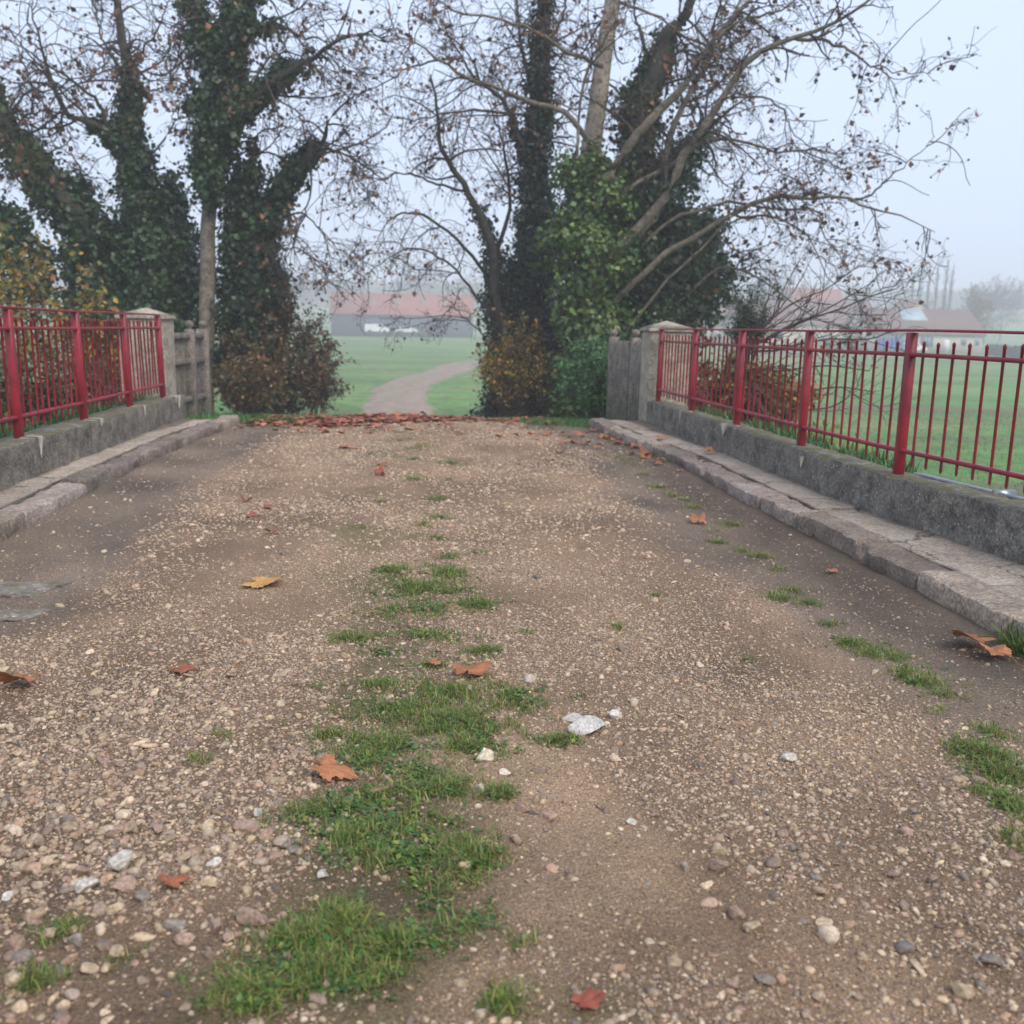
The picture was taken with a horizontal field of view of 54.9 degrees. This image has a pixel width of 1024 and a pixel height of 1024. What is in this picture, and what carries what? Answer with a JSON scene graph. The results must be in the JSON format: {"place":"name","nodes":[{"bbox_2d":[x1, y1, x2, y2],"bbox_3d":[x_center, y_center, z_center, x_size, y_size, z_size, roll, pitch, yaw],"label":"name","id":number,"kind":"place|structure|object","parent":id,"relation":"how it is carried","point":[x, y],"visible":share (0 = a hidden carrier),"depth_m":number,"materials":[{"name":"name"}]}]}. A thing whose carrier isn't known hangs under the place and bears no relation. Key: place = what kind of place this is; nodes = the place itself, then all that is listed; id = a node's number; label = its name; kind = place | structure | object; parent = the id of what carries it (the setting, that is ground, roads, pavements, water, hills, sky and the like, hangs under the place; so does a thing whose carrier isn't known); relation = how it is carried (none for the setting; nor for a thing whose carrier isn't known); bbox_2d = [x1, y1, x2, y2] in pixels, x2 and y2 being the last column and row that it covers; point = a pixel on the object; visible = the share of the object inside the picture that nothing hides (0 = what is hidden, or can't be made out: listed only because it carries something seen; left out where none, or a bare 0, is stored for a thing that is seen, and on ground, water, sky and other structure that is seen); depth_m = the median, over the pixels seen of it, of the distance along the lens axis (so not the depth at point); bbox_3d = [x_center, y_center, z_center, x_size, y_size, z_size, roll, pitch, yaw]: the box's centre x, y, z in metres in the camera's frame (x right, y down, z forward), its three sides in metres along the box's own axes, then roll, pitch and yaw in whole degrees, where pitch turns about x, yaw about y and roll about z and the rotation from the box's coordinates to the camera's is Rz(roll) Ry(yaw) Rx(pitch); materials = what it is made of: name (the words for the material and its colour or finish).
{"place":"outdoors","nodes":[
{"label":"outdoors","id":0,"kind":"place"},
{"bbox_2d":[0,418,998,591],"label":"soil strip","id":1,"kind":"object","parent":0,"point":[175,432],"visible":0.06,"depth_m":7.56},
{"bbox_2d":[0,418,1023,1023],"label":"road","id":2,"kind":"structure","parent":0,"point":[432,980],"depth_m":2.85,"materials":[{"name":"gravel"}]},
{"bbox_2d":[4,971,22,986],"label":"stone","id":3,"kind":"object","parent":2,"relation":"on","point":[11,978],"visible":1,"depth_m":1.76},
{"bbox_2d":[2,935,25,949],"bbox_3d":[-0.943,0.817,1.873,0.040,0.030,0.031,1,11,-3],"label":"stone","id":4,"kind":"object","parent":2,"relation":"on","point":[13,943],"visible":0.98,"depth_m":1.86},
{"bbox_2d":[0,672,41,685],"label":"fallen leaf","id":5,"kind":"object","parent":2,"relation":"on","point":[5,677],"visible":1,"depth_m":3.24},
{"bbox_2d":[0,608,50,621],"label":"flagstone","id":6,"kind":"object","parent":2,"relation":"on","point":[7,615],"visible":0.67,"depth_m":4.04,"materials":[{"name":"stone"}]},
{"bbox_2d":[0,580,71,597],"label":"flagstone","id":7,"kind":"object","parent":2,"relation":"on","point":[25,589],"visible":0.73,"depth_m":4.42,"materials":[{"name":"stone"}]},
{"bbox_2d":[66,933,82,947],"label":"stone","id":8,"kind":"object","parent":2,"relation":"on","point":[75,939],"visible":1,"depth_m":1.87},
{"bbox_2d":[74,877,100,893],"bbox_3d":[-0.891,0.781,2.067,0.031,0.030,0.053,14,11,39],"label":"stone","id":9,"kind":"object","parent":2,"relation":"on","point":[82,885],"visible":1,"depth_m":2.06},
{"bbox_2d":[79,962,98,973],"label":"stone","id":10,"kind":"object","parent":2,"relation":"on","point":[89,967],"visible":1,"depth_m":1.79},
{"bbox_2d":[105,902,125,914],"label":"stone","id":11,"kind":"object","parent":2,"relation":"on","point":[115,908],"visible":1,"depth_m":1.97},
{"bbox_2d":[109,944,124,957],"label":"stone","id":12,"kind":"object","parent":2,"relation":"on","point":[115,950],"visible":1,"depth_m":1.83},
{"bbox_2d":[107,850,132,871],"bbox_3d":[-0.851,0.762,2.143,0.045,0.044,0.053,-3,8,26],"label":"stone","id":13,"kind":"object","parent":2,"relation":"on","point":[119,861],"visible":1,"depth_m":2.13,"materials":[{"name":"stone"}]},
{"bbox_2d":[112,875,135,891],"bbox_3d":[-0.815,0.782,2.071,0.046,0.027,0.049,-2,11,-18],"label":"stone","id":14,"kind":"object","parent":2,"relation":"on","point":[125,883],"visible":1,"depth_m":2.06,"materials":[{"name":"stone"}]},
{"bbox_2d":[122,821,137,832],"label":"stone","id":15,"kind":"object","parent":2,"relation":"on","point":[130,827],"visible":1,"depth_m":2.30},
{"bbox_2d":[134,888,150,902],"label":"stone","id":16,"kind":"object","parent":2,"relation":"on","point":[142,896],"visible":1,"depth_m":2.02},
{"bbox_2d":[146,872,189,888],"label":"fallen leaf","id":17,"kind":"object","parent":2,"relation":"on","point":[172,881],"visible":1,"depth_m":2.06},
{"bbox_2d":[163,918,186,931],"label":"stone","id":18,"kind":"object","parent":2,"relation":"on","point":[175,925],"visible":1,"depth_m":1.92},
{"bbox_2d":[173,933,195,945],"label":"stone","id":19,"kind":"object","parent":2,"relation":"on","point":[181,939],"visible":1,"depth_m":1.88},
{"bbox_2d":[168,663,202,673],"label":"fallen leaf","id":20,"kind":"object","parent":2,"relation":"on","point":[184,667],"visible":1,"depth_m":3.39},
{"bbox_2d":[199,875,217,886],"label":"stone","id":21,"kind":"object","parent":2,"relation":"on","point":[208,881],"visible":1,"depth_m":2.06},
{"bbox_2d":[208,917,223,934],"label":"stone","id":22,"kind":"object","parent":2,"relation":"on","point":[215,925],"visible":1,"depth_m":1.91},
{"bbox_2d":[222,931,242,941],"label":"stone","id":23,"kind":"object","parent":2,"relation":"on","point":[228,936],"visible":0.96,"depth_m":1.88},
{"bbox_2d":[232,819,260,832],"bbox_3d":[-0.625,0.742,2.324,0.068,0.026,0.050,7,10,14],"label":"stone","id":24,"kind":"object","parent":2,"relation":"on","point":[244,825],"visible":0.97,"depth_m":2.31,"materials":[{"name":"stone"}]},
{"bbox_2d":[236,906,267,926],"bbox_3d":[-0.511,0.796,1.946,0.068,0.036,0.046,6,9,20],"label":"stone","id":25,"kind":"object","parent":2,"relation":"on","point":[251,915],"visible":0.99,"depth_m":1.93,"materials":[{"name":"stone"}]},
{"bbox_2d":[236,575,283,587],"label":"fallen leaf","id":26,"kind":"object","parent":2,"relation":"on","point":[261,581],"visible":1,"depth_m":4.46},
{"bbox_2d":[259,827,273,840],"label":"stone","id":27,"kind":"object","parent":2,"relation":"on","point":[266,833],"visible":0.98,"depth_m":2.27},
{"bbox_2d":[293,753,358,780],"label":"fallen leaf","id":28,"kind":"object","parent":2,"relation":"on","point":[328,769],"visible":1,"depth_m":2.57,"materials":[{"name":"plant"}]},
{"bbox_2d":[477,747,493,761],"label":"stone","id":29,"kind":"object","parent":2,"relation":"on","point":[485,754],"visible":1,"depth_m":2.69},
{"bbox_2d":[1,428,1023,1023],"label":"grass","id":30,"kind":"structure","parent":2,"relation":"on","point":[313,928],"depth_m":2.43,"materials":[{"name":"plant"}]},
{"bbox_2d":[452,662,491,681],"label":"fallen leaf","id":31,"kind":"object","parent":30,"relation":"on","point":[479,667],"visible":1,"depth_m":3.34,"materials":[{"name":"plant"}]},
{"bbox_2d":[538,807,556,821],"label":"stone","id":32,"kind":"object","parent":2,"relation":"on","point":[547,814],"visible":1,"depth_m":2.38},
{"bbox_2d":[557,987,605,1007],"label":"fallen leaf","id":33,"kind":"object","parent":2,"relation":"on","point":[588,998],"visible":1,"depth_m":1.73,"materials":[{"name":"plant"}]},
{"bbox_2d":[567,715,605,735],"bbox_3d":[0.224,0.638,2.945,0.075,0.049,0.130,8,13,34],"label":"stone","id":34,"kind":"object","parent":2,"relation":"on","point":[586,724],"visible":0.96,"depth_m":2.92,"materials":[{"name":"stone"}]},
{"bbox_2d":[708,858,728,872],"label":"stone","id":35,"kind":"object","parent":2,"relation":"on","point":[717,865],"visible":1,"depth_m":2.19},
{"bbox_2d":[727,905,745,920],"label":"stone","id":36,"kind":"object","parent":2,"relation":"on","point":[736,913],"visible":1,"depth_m":2.01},
{"bbox_2d":[742,921,760,932],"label":"stone","id":37,"kind":"object","parent":2,"relation":"on","point":[750,926],"visible":1,"depth_m":1.97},
{"bbox_2d":[754,974,776,984],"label":"stone","id":38,"kind":"object","parent":2,"relation":"on","point":[766,979],"visible":1,"depth_m":1.81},
{"bbox_2d":[950,981,975,999],"bbox_3d":[0.833,0.882,1.821,0.044,0.031,0.034,9,13,38],"label":"stone","id":39,"kind":"object","parent":2,"relation":"on","point":[961,990],"visible":1,"depth_m":1.81,"materials":[{"name":"stone"}]},
{"bbox_2d":[950,629,996,642],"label":"fallen leaf","id":40,"kind":"object","parent":2,"relation":"on","point":[971,636],"visible":0.99,"depth_m":3.80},
{"bbox_2d":[980,953,1004,965],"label":"stone","id":41,"kind":"object","parent":2,"relation":"on","point":[991,959],"visible":1,"depth_m":1.90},
{"bbox_2d":[962,599,1023,660],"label":"grass tuft","id":42,"kind":"object","parent":2,"relation":"on","point":[1014,645],"visible":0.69,"depth_m":3.79,"materials":[{"name":"plant"}]},
{"bbox_2d":[975,642,1019,666],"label":"fallen leaf","id":43,"kind":"object","parent":2,"relation":"on","point":[1002,649],"visible":1,"depth_m":3.66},
{"bbox_2d":[0,293,1023,496],"bbox_3d":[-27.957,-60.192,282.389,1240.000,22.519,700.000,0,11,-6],"label":"ground","id":44,"kind":"structure","parent":0,"point":[378,365],"depth_m":71.41,"materials":[{"name":"green plant"}]},
{"bbox_2d":[0,340,57,432],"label":"hedge bush","id":45,"kind":"object","parent":44,"relation":"on","point":[3,397],"visible":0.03,"depth_m":9.13,"materials":[{"name":"green plant"}]},
{"bbox_2d":[0,247,119,408],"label":"shrub","id":46,"kind":"object","parent":44,"relation":"on","point":[83,314],"visible":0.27,"depth_m":14.50,"materials":[{"name":"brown plant"}]},
{"bbox_2d":[0,332,133,428],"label":"hedge bush","id":47,"kind":"object","parent":44,"relation":"on","point":[32,391],"visible":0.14,"depth_m":10.09,"materials":[{"name":"green plant"}]},
{"bbox_2d":[0,0,136,404],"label":"ivy tree","id":48,"kind":"object","parent":44,"relation":"on","point":[74,211],"visible":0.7,"depth_m":18.36,"materials":[{"name":"green plant"}]},
{"bbox_2d":[0,200,151,396],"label":"shrub","id":49,"kind":"object","parent":44,"relation":"on","point":[17,276],"visible":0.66,"depth_m":13.41,"materials":[{"name":"green plant"}]},
{"bbox_2d":[0,0,220,401],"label":"ivy tree","id":50,"kind":"object","parent":44,"relation":"on","point":[160,267],"visible":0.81,"depth_m":18.28,"materials":[{"name":"green plant"}]},
{"bbox_2d":[114,308,176,398],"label":"pillar","id":51,"kind":"structure","parent":44,"relation":"on","point":[167,325],"depth_m":11.30,"materials":[{"name":"concrete"}]},
{"bbox_2d":[174,320,211,417],"bbox_3d":[-4.152,-1.652,12.598,0.122,1.575,1.509,1,11,1],"label":"picket fence","id":52,"kind":"object","parent":44,"relation":"on","point":[192,364],"visible":0.5,"depth_m":12.73,"materials":[{"name":"concrete"}]},
{"bbox_2d":[79,0,421,413],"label":"plane tree","id":53,"kind":"object","parent":44,"relation":"on","point":[228,37],"visible":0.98,"depth_m":17.20,"materials":[{"name":"grey plant"}]},
{"bbox_2d":[210,341,293,416],"bbox_3d":[-4.459,-2.177,16.697,1.533,1.412,1.528,0,11,-6],"label":"shrub","id":54,"kind":"object","parent":44,"relation":"on","point":[234,383],"visible":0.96,"depth_m":16.54,"materials":[{"name":"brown plant"}]},
{"bbox_2d":[210,273,359,414],"bbox_3d":[-4.490,-3.032,18.782,3.170,2.994,2.728,0,11,-6],"label":"shrub","id":55,"kind":"object","parent":44,"relation":"on","point":[303,364],"visible":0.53,"depth_m":18.67,"materials":[{"name":"brown plant"}]},
{"bbox_2d":[186,47,421,414],"bbox_3d":[-3.925,-4.835,18.207,4.526,6.760,3.032,0,11,-6],"label":"ivy tree","id":56,"kind":"object","parent":44,"relation":"on","point":[249,246],"visible":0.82,"depth_m":18.05,"materials":[{"name":"green plant"}]},
{"bbox_2d":[292,280,330,318],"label":"tree","id":57,"kind":"object","parent":44,"relation":"on","point":[306,291],"visible":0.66,"depth_m":335.28,"materials":[{"name":"grey plant"}]},
{"bbox_2d":[290,342,353,414],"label":"shrub","id":58,"kind":"object","parent":44,"relation":"on","point":[322,392],"visible":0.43,"depth_m":19.79,"materials":[{"name":"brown plant"}]},
{"bbox_2d":[312,274,378,314],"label":"tree","id":59,"kind":"object","parent":44,"relation":"on","point":[334,290],"visible":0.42,"depth_m":317.50,"materials":[{"name":"grey plant"}]},
{"bbox_2d":[365,324,389,333],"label":"parked car","id":60,"kind":"object","parent":44,"relation":"on","point":[369,328],"visible":0.98,"depth_m":184.42,"materials":[{"name":"white paint"}]},
{"bbox_2d":[234,411,563,430],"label":"fallen leaves","id":61,"kind":"object","parent":44,"relation":"on","point":[327,421],"visible":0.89,"depth_m":12.36,"materials":[{"name":"brown plant"}]},
{"bbox_2d":[329,292,474,337],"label":"barn","id":62,"kind":"structure","parent":44,"relation":"on","point":[343,321],"depth_m":196.09,"materials":[{"name":"red tile"}]},
{"bbox_2d":[364,318,383,335],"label":"door","id":63,"kind":"structure","parent":62,"relation":"in","point":[367,320],"depth_m":194.79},
{"bbox_2d":[428,320,447,336],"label":"door","id":64,"kind":"structure","parent":62,"relation":"in","point":[432,324],"depth_m":196.13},
{"bbox_2d":[380,264,446,293],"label":"tree","id":65,"kind":"object","parent":44,"relation":"on","point":[422,286],"visible":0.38,"depth_m":330.56,"materials":[{"name":"grey plant"}]},
{"bbox_2d":[0,392,921,472],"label":"verge grass","id":66,"kind":"structure","parent":44,"relation":"on","point":[859,454],"depth_m":9.33,"materials":[{"name":"plant"}]},
{"bbox_2d":[436,269,485,311],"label":"tree","id":67,"kind":"object","parent":44,"relation":"on","point":[456,292],"visible":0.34,"depth_m":320.45,"materials":[{"name":"grey plant"}]},
{"bbox_2d":[291,0,631,417],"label":"bare tree","id":68,"kind":"object","parent":44,"relation":"on","point":[502,294],"visible":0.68,"depth_m":19.44,"materials":[{"name":"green plant"}]},
{"bbox_2d":[5,270,1023,310],"bbox_3d":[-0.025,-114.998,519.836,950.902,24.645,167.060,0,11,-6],"label":"woods","id":69,"kind":"object","parent":44,"relation":"on","point":[375,287],"visible":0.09,"depth_m":483.59,"materials":[{"name":"grey plant"}]},
{"bbox_2d":[468,311,564,417],"bbox_3d":[0.095,-2.719,18.872,1.725,2.226,1.924,10,13,38],"label":"shrub","id":70,"kind":"object","parent":44,"relation":"on","point":[509,369],"visible":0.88,"depth_m":18.61,"materials":[{"name":"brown plant"}]},
{"bbox_2d":[523,348,563,418],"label":"shrub","id":71,"kind":"object","parent":44,"relation":"on","point":[539,382],"visible":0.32,"depth_m":18.50,"materials":[{"name":"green plant"}]},
{"bbox_2d":[547,328,620,419],"bbox_3d":[1.224,-2.017,15.122,1.290,1.579,1.700,0,11,-6],"label":"shrub","id":72,"kind":"object","parent":44,"relation":"on","point":[587,381],"visible":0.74,"depth_m":15.00,"materials":[{"name":"green plant"}]},
{"bbox_2d":[599,323,641,415],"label":"shrub","id":73,"kind":"object","parent":44,"relation":"on","point":[622,334],"visible":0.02,"depth_m":17.08,"materials":[{"name":"green plant"}]},
{"bbox_2d":[606,329,641,419],"bbox_3d":[1.617,-1.699,13.479,0.122,1.575,1.927,-1,11,-10],"label":"picket fence","id":74,"kind":"object","parent":44,"relation":"on","point":[623,378],"visible":0.55,"depth_m":13.56,"materials":[{"name":"wood"}]},
{"bbox_2d":[504,0,809,385],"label":"ivy tree","id":75,"kind":"object","parent":44,"relation":"on","point":[641,293],"visible":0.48,"depth_m":18.56,"materials":[{"name":"green plant"}]},
{"bbox_2d":[639,321,692,420],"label":"pillar","id":76,"kind":"structure","parent":44,"relation":"on","point":[649,351],"depth_m":12.04,"materials":[{"name":"concrete"}]},
{"bbox_2d":[348,0,995,419],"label":"plane tree","id":77,"kind":"object","parent":44,"relation":"on","point":[584,232],"visible":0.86,"depth_m":17.46,"materials":[{"name":"green plant"}]},
{"bbox_2d":[691,304,729,342],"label":"village house","id":78,"kind":"structure","parent":44,"relation":"on","point":[708,333],"depth_m":201.71,"materials":[{"name":"grey tile"}]},
{"bbox_2d":[687,347,795,423],"bbox_3d":[2.744,-1.510,12.294,1.499,1.129,1.297,0,11,-6],"label":"shrub","id":79,"kind":"object","parent":44,"relation":"on","point":[774,395],"visible":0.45,"depth_m":12.11,"materials":[{"name":"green plant"}]},
{"bbox_2d":[716,274,783,367],"bbox_3d":[3.432,-2.664,14.100,0.938,1.431,0.967,0,11,-6],"label":"bush","id":80,"kind":"object","parent":44,"relation":"on","point":[744,314],"visible":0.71,"depth_m":14.03,"materials":[{"name":"green plant"}]},
{"bbox_2d":[720,307,799,354],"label":"village house","id":81,"kind":"structure","parent":44,"relation":"on","point":[792,337],"depth_m":142.99,"materials":[{"name":"paint"}]},
{"bbox_2d":[748,260,795,298],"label":"tree","id":82,"kind":"object","parent":44,"relation":"on","point":[782,285],"visible":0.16,"depth_m":230.41,"materials":[{"name":"grey plant"}]},
{"bbox_2d":[750,364,823,427],"bbox_3d":[3.450,-1.531,12.992,1.280,0.904,1.377,5,11,21],"label":"shrub","id":83,"kind":"object","parent":44,"relation":"on","point":[794,396],"visible":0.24,"depth_m":12.67,"materials":[{"name":"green plant"}]},
{"bbox_2d":[725,297,871,346],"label":"village house","id":84,"kind":"structure","parent":44,"relation":"on","point":[826,317],"depth_m":190.23,"materials":[{"name":"brown tile"}]},
{"bbox_2d":[784,283,843,300],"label":"village house","id":85,"kind":"structure","parent":44,"relation":"on","point":[835,294],"depth_m":220.91,"materials":[{"name":"red tile"}]},
{"bbox_2d":[744,222,933,426],"bbox_3d":[3.595,-1.510,10.818,1.942,3.305,1.636,7,12,30],"label":"bare shrub","id":86,"kind":"object","parent":44,"relation":"on","point":[813,316],"visible":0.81,"depth_m":10.68,"materials":[{"name":"brown plant"}]},
{"bbox_2d":[726,409,1023,495],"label":"field grass","id":87,"kind":"structure","parent":44,"relation":"on","point":[846,410],"depth_m":41.44,"materials":[{"name":"plant"}]},
{"bbox_2d":[875,338,904,351],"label":"parked car","id":88,"kind":"object","parent":44,"relation":"on","point":[892,341],"visible":0.62,"depth_m":153.46,"materials":[{"name":"blue paint"}]},
{"bbox_2d":[890,299,929,308],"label":"village house","id":89,"kind":"structure","parent":44,"relation":"on","point":[912,305],"depth_m":183.55,"materials":[{"name":"brown tile"}]},
{"bbox_2d":[841,307,986,352],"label":"village house","id":90,"kind":"structure","parent":44,"relation":"on","point":[939,318],"depth_m":166.31,"materials":[{"name":"grey tile"}]},
{"bbox_2d":[937,253,950,309],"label":"poplar tree","id":91,"kind":"object","parent":44,"relation":"on","point":[944,294],"visible":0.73,"depth_m":219.81,"materials":[{"name":"grey plant"}]},
{"bbox_2d":[956,282,1004,333],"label":"tree","id":92,"kind":"object","parent":44,"relation":"on","point":[987,305],"visible":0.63,"depth_m":189.67,"materials":[{"name":"grey plant"}]},
{"bbox_2d":[953,276,1019,344],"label":"tree","id":93,"kind":"object","parent":44,"relation":"on","point":[992,297],"visible":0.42,"depth_m":246.23,"materials":[{"name":"grey plant"}]},
{"bbox_2d":[965,273,1023,341],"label":"tree","id":94,"kind":"object","parent":44,"relation":"on","point":[1012,299],"visible":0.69,"depth_m":268.55,"materials":[{"name":"grey plant"}]},
{"bbox_2d":[988,342,1020,357],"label":"hedge","id":95,"kind":"object","parent":44,"relation":"on","point":[996,349],"visible":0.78,"depth_m":146.97,"materials":[{"name":"green plant"}]},
{"bbox_2d":[0,419,1023,601],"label":"pavement","id":96,"kind":"structure","parent":0,"point":[1001,575],"depth_m":6.37,"materials":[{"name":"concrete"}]},
{"bbox_2d":[0,0,1023,292],"label":"sky","id":97,"kind":"structure","parent":0,"point":[982,221],"materials":[{"name":"white"}]},
{"bbox_2d":[320,354,903,420],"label":"path","id":98,"kind":"structure","parent":0,"point":[407,394],"depth_m":59.71,"materials":[{"name":"stone"}]},
{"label":"bridge deck","id":99,"kind":"structure","parent":0,"visible":0},
{"bbox_2d":[0,395,185,490],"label":"parapet wall","id":100,"kind":"structure","parent":99,"relation":"on","point":[37,452],"depth_m":7.95,"materials":[{"name":"concrete"}]},
{"bbox_2d":[0,306,165,437],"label":"railing","id":101,"kind":"object","parent":100,"relation":"on","point":[18,417],"visible":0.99,"depth_m":8.26,"materials":[{"name":"metal"}]},
{"bbox_2d":[0,415,1023,640],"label":"kerb","id":102,"kind":"structure","parent":99,"relation":"on","point":[970,598],"depth_m":5.90,"materials":[{"name":"stone"}]},
{"bbox_2d":[646,401,1023,564],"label":"parapet wall","id":103,"kind":"structure","parent":99,"relation":"on","point":[991,523],"depth_m":6.22,"materials":[{"name":"concrete"}]},
{"bbox_2d":[655,328,1023,492],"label":"railing","id":104,"kind":"object","parent":103,"relation":"on","point":[910,354],"visible":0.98,"depth_m":6.87,"materials":[{"name":"metal"}]},
{"bbox_2d":[913,472,1023,500],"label":"pipe","id":105,"kind":"object","parent":103,"relation":"attached to","point":[1010,494],"visible":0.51,"depth_m":5.72,"materials":[{"name":"metal"}]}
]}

